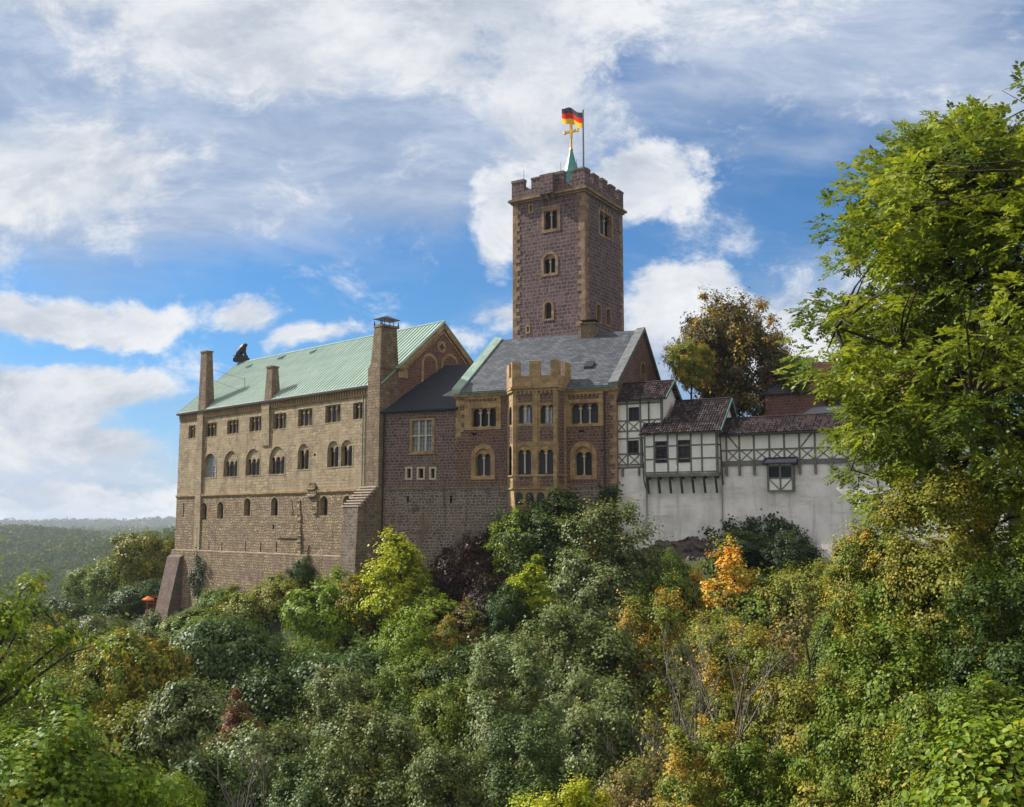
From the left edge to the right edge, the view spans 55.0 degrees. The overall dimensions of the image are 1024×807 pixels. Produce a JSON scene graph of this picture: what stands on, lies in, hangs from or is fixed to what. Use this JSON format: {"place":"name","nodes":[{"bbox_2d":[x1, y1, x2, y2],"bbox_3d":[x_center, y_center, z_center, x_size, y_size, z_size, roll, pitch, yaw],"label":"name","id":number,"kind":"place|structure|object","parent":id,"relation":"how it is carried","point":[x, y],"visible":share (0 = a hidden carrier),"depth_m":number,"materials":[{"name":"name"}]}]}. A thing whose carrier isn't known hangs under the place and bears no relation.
{"place":"outdoors","nodes":[
{"label":"outdoors","id":0,"kind":"place"},
{"bbox_2d":[0,0,1023,524],"label":"sky","id":1,"kind":"structure","parent":0,"point":[180,180],"materials":[{"name":"blue"}]},
{"bbox_2d":[3,478,1023,778],"bbox_3d":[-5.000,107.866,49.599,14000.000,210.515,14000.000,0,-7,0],"label":"ground","id":2,"kind":"structure","parent":0,"point":[277,626],"depth_m":83.81,"materials":[{"name":"soil"}]},
{"bbox_2d":[0,594,72,662],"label":"tree","id":3,"kind":"object","parent":2,"relation":"on","point":[49,612],"visible":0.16,"depth_m":108.99,"materials":[{"name":"green plant"}]},
{"bbox_2d":[0,649,77,741],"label":"tree","id":4,"kind":"object","parent":2,"relation":"on","point":[39,665],"visible":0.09,"depth_m":76.39,"materials":[{"name":"green plant"}]},
{"bbox_2d":[0,659,113,795],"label":"tree","id":5,"kind":"object","parent":2,"relation":"on","point":[53,683],"visible":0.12,"depth_m":45.04,"materials":[{"name":"green plant"}]},
{"bbox_2d":[0,536,130,730],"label":"maple tree","id":6,"kind":"object","parent":2,"relation":"on","point":[19,682],"visible":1,"depth_m":19.82,"materials":[{"name":"green plant"}]},
{"bbox_2d":[27,590,105,673],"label":"tree","id":7,"kind":"object","parent":2,"relation":"on","point":[76,610],"visible":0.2,"depth_m":116.13,"materials":[{"name":"green plant"}]},
{"bbox_2d":[0,551,145,669],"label":"forest","id":8,"kind":"object","parent":2,"relation":"on","point":[58,573],"visible":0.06,"depth_m":786.69,"materials":[{"name":"green plant"}]},
{"bbox_2d":[0,523,174,571],"bbox_3d":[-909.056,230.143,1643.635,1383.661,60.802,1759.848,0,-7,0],"label":"forest","id":9,"kind":"object","parent":2,"relation":"on","point":[64,545],"visible":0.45,"depth_m":1129.17,"materials":[{"name":"green plant"}]},
{"bbox_2d":[0,516,175,531],"bbox_3d":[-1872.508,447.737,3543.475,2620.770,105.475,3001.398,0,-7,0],"label":"forest","id":10,"kind":"object","parent":2,"relation":"on","point":[113,524],"visible":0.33,"depth_m":3884.85,"materials":[{"name":"green plant"}]},
{"bbox_2d":[53,610,145,662],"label":"tree","id":11,"kind":"object","parent":2,"relation":"on","point":[96,626],"visible":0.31,"depth_m":94.72,"materials":[{"name":"green plant"}]},
{"bbox_2d":[81,552,132,605],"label":"tree","id":12,"kind":"object","parent":2,"relation":"on","point":[103,575],"visible":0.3,"depth_m":152.13,"materials":[{"name":"green plant"}]},
{"bbox_2d":[0,686,218,806],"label":"maple tree","id":13,"kind":"object","parent":2,"relation":"on","point":[38,763],"visible":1,"depth_m":16.75,"materials":[{"name":"green plant"}]},
{"bbox_2d":[64,623,186,724],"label":"tree","id":14,"kind":"object","parent":2,"relation":"on","point":[128,676],"visible":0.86,"depth_m":64.62,"materials":[{"name":"green plant"}]},
{"bbox_2d":[102,576,161,623],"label":"tree","id":15,"kind":"object","parent":2,"relation":"on","point":[129,595],"visible":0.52,"depth_m":122.90,"materials":[{"name":"green plant"}]},
{"bbox_2d":[78,694,195,799],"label":"tree","id":16,"kind":"object","parent":2,"relation":"on","point":[121,726],"visible":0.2,"depth_m":49.57,"materials":[{"name":"green plant"}]},
{"bbox_2d":[101,526,174,617],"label":"tree","id":17,"kind":"object","parent":2,"relation":"on","point":[148,563],"visible":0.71,"depth_m":145.20,"materials":[{"name":"green plant"}]},
{"bbox_2d":[150,630,202,704],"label":"tree","id":18,"kind":"object","parent":2,"relation":"on","point":[182,665],"visible":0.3,"depth_m":68.13,"materials":[{"name":"green plant"}]},
{"bbox_2d":[116,672,247,776],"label":"tree","id":19,"kind":"object","parent":2,"relation":"on","point":[199,704],"visible":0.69,"depth_m":49.08,"materials":[{"name":"green plant"}]},
{"bbox_2d":[152,607,236,644],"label":"tree","id":20,"kind":"object","parent":2,"relation":"on","point":[178,622],"visible":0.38,"depth_m":97.29,"materials":[{"name":"green plant"}]},
{"bbox_2d":[159,744,288,806],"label":"tree","id":21,"kind":"object","parent":2,"relation":"on","point":[211,785],"visible":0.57,"depth_m":36.27,"materials":[{"name":"green plant"}]},
{"bbox_2d":[181,712,270,806],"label":"bare tree","id":22,"kind":"object","parent":2,"relation":"on","point":[248,795],"visible":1,"depth_m":28.66,"materials":[{"name":"brown plant"}]},
{"bbox_2d":[200,688,265,757],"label":"tree","id":23,"kind":"object","parent":2,"relation":"on","point":[231,719],"visible":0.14,"depth_m":46.34,"materials":[{"name":"red plant"}]},
{"bbox_2d":[168,607,307,734],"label":"tree","id":24,"kind":"object","parent":2,"relation":"on","point":[240,646],"visible":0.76,"depth_m":71.95,"materials":[{"name":"green plant"}]},
{"bbox_2d":[209,579,283,626],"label":"shrub","id":25,"kind":"object","parent":2,"relation":"on","point":[251,606],"visible":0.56,"depth_m":97.36,"materials":[{"name":"green plant"}]},
{"bbox_2d":[193,663,331,734],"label":"tree","id":26,"kind":"object","parent":2,"relation":"on","point":[267,696],"visible":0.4,"depth_m":58.77,"materials":[{"name":"green plant"}]},
{"bbox_2d":[192,712,357,801],"bbox_3d":[-10.491,24.901,43.817,7.688,21.626,8.062,3,-7,-23],"label":"tree","id":27,"kind":"object","parent":2,"relation":"on","point":[280,740],"visible":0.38,"depth_m":43.73,"materials":[{"name":"green plant"}]},
{"bbox_2d":[250,571,311,618],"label":"shrub","id":28,"kind":"object","parent":2,"relation":"on","point":[273,594],"visible":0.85,"depth_m":96.30,"materials":[{"name":"green plant"}]},
{"bbox_2d":[262,743,347,806],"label":"tree","id":29,"kind":"object","parent":2,"relation":"on","point":[303,782],"visible":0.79,"depth_m":34.57,"materials":[{"name":"green plant"}]},
{"bbox_2d":[155,316,473,621],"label":"palace","id":30,"kind":"structure","parent":2,"relation":"on","point":[287,447],"depth_m":104.42,"materials":[{"name":"stone"}]},
{"bbox_2d":[278,563,377,651],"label":"shrub","id":31,"kind":"object","parent":2,"relation":"on","point":[298,614],"visible":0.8,"depth_m":85.93,"materials":[{"name":"green plant"}]},
{"bbox_2d":[254,635,417,725],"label":"tree","id":32,"kind":"object","parent":2,"relation":"on","point":[353,659],"visible":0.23,"depth_m":65.24,"materials":[{"name":"green plant"}]},
{"bbox_2d":[290,659,382,788],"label":"tree","id":33,"kind":"object","parent":2,"relation":"on","point":[342,689],"visible":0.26,"depth_m":48.35,"materials":[{"name":"green plant"}]},
{"bbox_2d":[332,570,385,636],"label":"shrub","id":34,"kind":"object","parent":2,"relation":"on","point":[343,598],"visible":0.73,"depth_m":85.37,"materials":[{"name":"green plant"}]},
{"bbox_2d":[304,690,435,806],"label":"tree","id":35,"kind":"object","parent":2,"relation":"on","point":[391,794],"visible":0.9,"depth_m":34.40,"materials":[{"name":"green plant"}]},
{"bbox_2d":[312,696,445,806],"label":"tree","id":36,"kind":"object","parent":2,"relation":"on","point":[408,713],"visible":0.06,"depth_m":46.96,"materials":[{"name":"green plant"}]},
{"bbox_2d":[341,524,437,645],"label":"tree","id":37,"kind":"object","parent":2,"relation":"on","point":[401,560],"visible":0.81,"depth_m":82.49,"materials":[{"name":"green plant"}]},
{"bbox_2d":[367,607,442,664],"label":"shrub","id":38,"kind":"object","parent":2,"relation":"on","point":[413,634],"visible":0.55,"depth_m":76.23,"materials":[{"name":"green plant"}]},
{"bbox_2d":[360,644,460,731],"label":"tree","id":39,"kind":"object","parent":2,"relation":"on","point":[403,673],"visible":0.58,"depth_m":62.78,"materials":[{"name":"green plant"}]},
{"bbox_2d":[380,364,471,586],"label":"link wing","id":40,"kind":"structure","parent":2,"relation":"on","point":[419,476],"depth_m":91.75,"materials":[{"name":"stone"}]},
{"bbox_2d":[408,418,434,454],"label":"window","id":41,"kind":"structure","parent":40,"relation":"in","point":[421,429],"depth_m":92.10,"materials":[{"name":"stone"}]},
{"bbox_2d":[392,579,466,630],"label":"tree","id":42,"kind":"object","parent":2,"relation":"on","point":[433,604],"visible":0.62,"depth_m":79.48,"materials":[{"name":"green plant"}]},
{"bbox_2d":[422,612,468,658],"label":"shrub","id":43,"kind":"object","parent":2,"relation":"on","point":[449,636],"visible":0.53,"depth_m":76.27,"materials":[{"name":"green plant"}]},
{"bbox_2d":[418,639,479,714],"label":"tree","id":44,"kind":"object","parent":2,"relation":"on","point":[461,653],"visible":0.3,"depth_m":62.69,"materials":[{"name":"green plant"}]},
{"bbox_2d":[403,672,495,802],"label":"tree","id":45,"kind":"object","parent":2,"relation":"on","point":[431,702],"visible":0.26,"depth_m":45.62,"materials":[{"name":"green plant"}]},
{"bbox_2d":[397,736,508,806],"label":"tree","id":46,"kind":"object","parent":2,"relation":"on","point":[434,763],"visible":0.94,"depth_m":32.23,"materials":[{"name":"green plant"}]},
{"bbox_2d":[429,534,504,627],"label":"shrub","id":47,"kind":"object","parent":2,"relation":"on","point":[455,578],"visible":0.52,"depth_m":81.83,"materials":[{"name":"purple plant"}]},
{"bbox_2d":[450,595,512,647],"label":"shrub","id":48,"kind":"object","parent":2,"relation":"on","point":[470,617],"visible":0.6,"depth_m":76.70,"materials":[{"name":"green plant"}]},
{"bbox_2d":[456,570,529,638],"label":"shrub","id":49,"kind":"object","parent":2,"relation":"on","point":[478,596],"visible":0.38,"depth_m":78.05,"materials":[{"name":"brown plant"}]},
{"bbox_2d":[477,581,534,639],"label":"shrub","id":50,"kind":"object","parent":2,"relation":"on","point":[504,613],"visible":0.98,"depth_m":75.76,"materials":[{"name":"green plant"}]},
{"bbox_2d":[466,625,557,713],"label":"tree","id":51,"kind":"object","parent":2,"relation":"on","point":[501,639],"visible":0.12,"depth_m":59.25,"materials":[{"name":"green plant"}]},
{"bbox_2d":[481,499,545,579],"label":"shrub","id":52,"kind":"object","parent":2,"relation":"on","point":[529,554],"visible":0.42,"depth_m":85.31,"materials":[{"name":"green plant"}]},
{"bbox_2d":[451,626,589,805],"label":"tree","id":53,"kind":"object","parent":2,"relation":"on","point":[532,675],"visible":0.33,"depth_m":43.81,"materials":[{"name":"green plant"}]},
{"bbox_2d":[472,703,582,806],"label":"tree","id":54,"kind":"object","parent":2,"relation":"on","point":[507,777],"visible":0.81,"depth_m":32.26,"materials":[{"name":"green plant"}]},
{"bbox_2d":[502,554,564,633],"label":"tree","id":55,"kind":"object","parent":2,"relation":"on","point":[540,596],"visible":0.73,"depth_m":78.00,"materials":[{"name":"green plant"}]},
{"bbox_2d":[487,482,589,582],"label":"shrub","id":56,"kind":"object","parent":2,"relation":"on","point":[543,520],"visible":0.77,"depth_m":83.07,"materials":[{"name":"green plant"}]},
{"bbox_2d":[452,319,660,585],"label":"chamber building","id":57,"kind":"structure","parent":2,"relation":"on","point":[535,416],"depth_m":88.37,"materials":[{"name":"stone"}]},
{"bbox_2d":[464,398,500,429],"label":"window","id":58,"kind":"structure","parent":57,"relation":"in","point":[483,415],"depth_m":90.15,"materials":[{"name":"stone"}]},
{"bbox_2d":[471,444,494,479],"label":"window","id":59,"kind":"structure","parent":57,"relation":"in","point":[483,455],"depth_m":89.60,"materials":[{"name":"stone"}]},
{"bbox_2d":[570,441,596,479],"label":"window","id":60,"kind":"structure","parent":57,"relation":"in","point":[583,455],"depth_m":86.19,"materials":[{"name":"stone"}]},
{"bbox_2d":[566,393,602,426],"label":"window","id":61,"kind":"structure","parent":57,"relation":"in","point":[579,412],"depth_m":86.69,"materials":[{"name":"stone"}]},
{"bbox_2d":[505,770,616,806],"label":"shrub","id":62,"kind":"object","parent":2,"relation":"on","point":[576,795],"visible":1,"depth_m":26.60,"materials":[{"name":"green plant"}]},
{"bbox_2d":[508,124,626,338],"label":"castle tower","id":63,"kind":"structure","parent":2,"relation":"on","point":[567,248],"depth_m":109.43,"materials":[{"name":"stone"}]},
{"bbox_2d":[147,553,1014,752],"bbox_3d":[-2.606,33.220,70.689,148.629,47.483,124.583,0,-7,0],"label":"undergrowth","id":64,"kind":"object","parent":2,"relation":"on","point":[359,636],"visible":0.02,"depth_m":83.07,"materials":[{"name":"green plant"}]},
{"bbox_2d":[503,592,667,783],"bbox_3d":[3.675,26.503,52.362,9.858,32.110,9.286,6,-9,-42],"label":"tree","id":65,"kind":"object","parent":2,"relation":"on","point":[574,676],"visible":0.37,"depth_m":53.98,"materials":[{"name":"green plant"}]},
{"bbox_2d":[505,665,666,806],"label":"tree","id":66,"kind":"object","parent":2,"relation":"on","point":[597,761],"visible":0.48,"depth_m":39.06,"materials":[{"name":"green plant"}]},
{"bbox_2d":[538,495,681,669],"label":"tree","id":67,"kind":"object","parent":2,"relation":"on","point":[587,582],"visible":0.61,"depth_m":70.04,"materials":[{"name":"green plant"}]},
{"bbox_2d":[589,736,696,806],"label":"shrub","id":68,"kind":"object","parent":2,"relation":"on","point":[641,777],"visible":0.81,"depth_m":28.46,"materials":[{"name":"green plant"}]},
{"bbox_2d":[605,585,718,799],"bbox_3d":[8.593,23.184,55.623,7.915,25.459,6.729,-4,-8,29],"label":"tree","id":69,"kind":"object","parent":2,"relation":"on","point":[665,605],"visible":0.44,"depth_m":55.37,"materials":[{"name":"green plant"}]},
{"bbox_2d":[622,564,701,639],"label":"tree","id":70,"kind":"object","parent":2,"relation":"on","point":[669,579],"visible":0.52,"depth_m":68.18,"materials":[{"name":"green plant"}]},
{"bbox_2d":[624,536,724,568],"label":"rock outcrop","id":71,"kind":"object","parent":2,"relation":"on","point":[692,547],"visible":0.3,"depth_m":80.44,"materials":[{"name":"stone"}]},
{"bbox_2d":[616,577,736,783],"bbox_3d":[5.304,11.065,33.908,4.062,10.126,3.126,3,-7,-21],"label":"bare tree","id":72,"kind":"object","parent":2,"relation":"on","point":[680,711],"visible":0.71,"depth_m":33.90,"materials":[{"name":"brown plant"}]},
{"bbox_2d":[626,663,740,802],"bbox_3d":[6.804,18.642,38.148,4.554,16.917,4.181,-2,-7,20],"label":"tree","id":73,"kind":"object","parent":2,"relation":"on","point":[661,690],"visible":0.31,"depth_m":38.24,"materials":[{"name":"green plant"}]},
{"bbox_2d":[659,338,717,398],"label":"tree","id":74,"kind":"object","parent":2,"relation":"on","point":[691,362],"visible":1,"depth_m":92.11,"materials":[{"name":"green plant"}]},
{"bbox_2d":[647,710,752,806],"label":"shrub","id":75,"kind":"object","parent":2,"relation":"on","point":[679,793],"visible":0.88,"depth_m":26.52,"materials":[{"name":"green plant"}]},
{"bbox_2d":[647,605,773,702],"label":"tree","id":76,"kind":"object","parent":2,"relation":"on","point":[714,625],"visible":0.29,"depth_m":59.16,"materials":[{"name":"green plant"}]},
{"bbox_2d":[638,594,792,797],"bbox_3d":[6.482,10.701,30.756,4.630,10.296,3.554,0,-7,0],"label":"bare tree","id":77,"kind":"object","parent":2,"relation":"on","point":[739,704],"visible":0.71,"depth_m":30.70,"materials":[{"name":"brown plant"}]},
{"bbox_2d":[658,616,790,803],"bbox_3d":[9.597,21.231,39.847,7.642,24.581,6.497,-1,-7,9],"label":"tree","id":78,"kind":"object","parent":2,"relation":"on","point":[750,644],"visible":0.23,"depth_m":39.94,"materials":[{"name":"green plant"}]},
{"bbox_2d":[695,532,764,620],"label":"tree","id":79,"kind":"object","parent":2,"relation":"on","point":[735,580],"visible":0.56,"depth_m":66.22,"materials":[{"name":"orange plant"}]},
{"bbox_2d":[658,285,812,416],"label":"tree","id":80,"kind":"object","parent":2,"relation":"on","point":[732,337],"visible":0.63,"depth_m":95.60,"materials":[{"name":"green plant"}]},
{"bbox_2d":[705,527,777,569],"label":"shrub","id":81,"kind":"object","parent":2,"relation":"on","point":[748,542],"visible":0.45,"depth_m":75.55,"materials":[{"name":"green plant"}]},
{"bbox_2d":[704,572,818,653],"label":"tree","id":82,"kind":"object","parent":2,"relation":"on","point":[749,604],"visible":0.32,"depth_m":64.46,"materials":[{"name":"green plant"}]},
{"bbox_2d":[715,732,826,806],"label":"shrub","id":83,"kind":"object","parent":2,"relation":"on","point":[750,766],"visible":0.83,"depth_m":25.86,"materials":[{"name":"green plant"}]},
{"bbox_2d":[716,593,837,763],"bbox_3d":[14.286,23.613,49.355,6.670,27.739,8.810,2,-7,-16],"label":"tree","id":84,"kind":"object","parent":2,"relation":"on","point":[795,661],"visible":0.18,"depth_m":50.31,"materials":[{"name":"green plant"}]},
{"bbox_2d":[747,556,836,649],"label":"tree","id":85,"kind":"object","parent":2,"relation":"on","point":[804,585],"visible":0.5,"depth_m":63.43,"materials":[{"name":"green plant"}]},
{"bbox_2d":[756,525,827,576],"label":"shrub","id":86,"kind":"object","parent":2,"relation":"on","point":[790,549],"visible":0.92,"depth_m":73.62,"materials":[{"name":"green plant"}]},
{"bbox_2d":[760,381,828,415],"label":"brick house","id":87,"kind":"structure","parent":2,"relation":"on","point":[785,400],"depth_m":93.03,"materials":[{"name":"brick"}]},
{"bbox_2d":[734,651,860,805],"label":"tree","id":88,"kind":"object","parent":2,"relation":"on","point":[796,702],"visible":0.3,"depth_m":36.13,"materials":[{"name":"green plant"}]},
{"bbox_2d":[618,460,1008,570],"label":"rampart wall","id":89,"kind":"structure","parent":2,"relation":"on","point":[812,506],"depth_m":79.74,"materials":[{"name":"white paint"}]},
{"bbox_2d":[616,379,682,475],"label":"half timbered house","id":90,"kind":"structure","parent":89,"relation":"on","point":[640,404],"depth_m":85.09,"materials":[{"name":"white paint"}]},
{"bbox_2d":[638,397,737,493],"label":"half timbered house","id":91,"kind":"structure","parent":89,"relation":"on","point":[682,439],"depth_m":82.23,"materials":[{"name":"white paint"}]},
{"bbox_2d":[698,508,815,546],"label":"ivy","id":92,"kind":"object","parent":89,"relation":"attached to","point":[770,528],"visible":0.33,"depth_m":78.57,"materials":[{"name":"green plant"}]},
{"bbox_2d":[718,412,990,491],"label":"timbered gallery","id":93,"kind":"object","parent":89,"relation":"on","point":[780,446],"visible":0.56,"depth_m":78.94,"materials":[{"name":"white paint"}]},
{"bbox_2d":[785,565,878,712],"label":"tree","id":94,"kind":"object","parent":2,"relation":"on","point":[821,625],"visible":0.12,"depth_m":46.71,"materials":[{"name":"green plant"}]},
{"bbox_2d":[814,511,896,655],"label":"tree","id":95,"kind":"object","parent":2,"relation":"on","point":[851,580],"visible":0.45,"depth_m":31.09,"materials":[{"name":"green plant"}]},
{"bbox_2d":[783,610,945,806],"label":"tree","id":96,"kind":"object","parent":2,"relation":"on","point":[848,659],"visible":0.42,"depth_m":22.97,"materials":[{"name":"green plant"}]},
{"bbox_2d":[832,710,940,806],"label":"shrub","id":97,"kind":"object","parent":2,"relation":"on","point":[873,743],"visible":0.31,"depth_m":21.32,"materials":[{"name":"green plant"}]},
{"bbox_2d":[770,60,1023,566],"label":"ash tree","id":98,"kind":"object","parent":2,"relation":"on","point":[966,425],"visible":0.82,"depth_m":25.27,"materials":[{"name":"green plant"}]},
{"bbox_2d":[797,95,1023,553],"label":"ash tree","id":99,"kind":"object","parent":2,"relation":"on","point":[968,285],"visible":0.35,"depth_m":27.49,"materials":[{"name":"green plant"}]},
{"bbox_2d":[815,570,1023,780],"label":"tree","id":100,"kind":"object","parent":2,"relation":"on","point":[876,699],"visible":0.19,"depth_m":23.15,"materials":[{"name":"green plant"}]},
{"bbox_2d":[822,323,1023,567],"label":"ash tree","id":101,"kind":"object","parent":2,"relation":"on","point":[876,455],"visible":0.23,"depth_m":29.71,"materials":[{"name":"green plant"}]},
{"bbox_2d":[862,459,1022,684],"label":"tree","id":102,"kind":"object","parent":2,"relation":"on","point":[915,576],"visible":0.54,"depth_m":24.26,"materials":[{"name":"green plant"}]},
{"bbox_2d":[865,660,1023,806],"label":"tree","id":103,"kind":"object","parent":2,"relation":"on","point":[982,690],"visible":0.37,"depth_m":19.09,"materials":[{"name":"green plant"}]},
{"bbox_2d":[887,670,1023,806],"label":"shrub","id":104,"kind":"object","parent":2,"relation":"on","point":[1006,789],"visible":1,"depth_m":6.78,"materials":[{"name":"green plant"}]},
{"bbox_2d":[913,560,1023,734],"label":"tree","id":105,"kind":"object","parent":2,"relation":"on","point":[1002,660],"visible":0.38,"depth_m":21.52,"materials":[{"name":"green plant"}]},
{"bbox_2d":[934,528,1023,676],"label":"tree","id":106,"kind":"object","parent":2,"relation":"on","point":[1019,556],"visible":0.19,"depth_m":23.23,"materials":[{"name":"green plant"}]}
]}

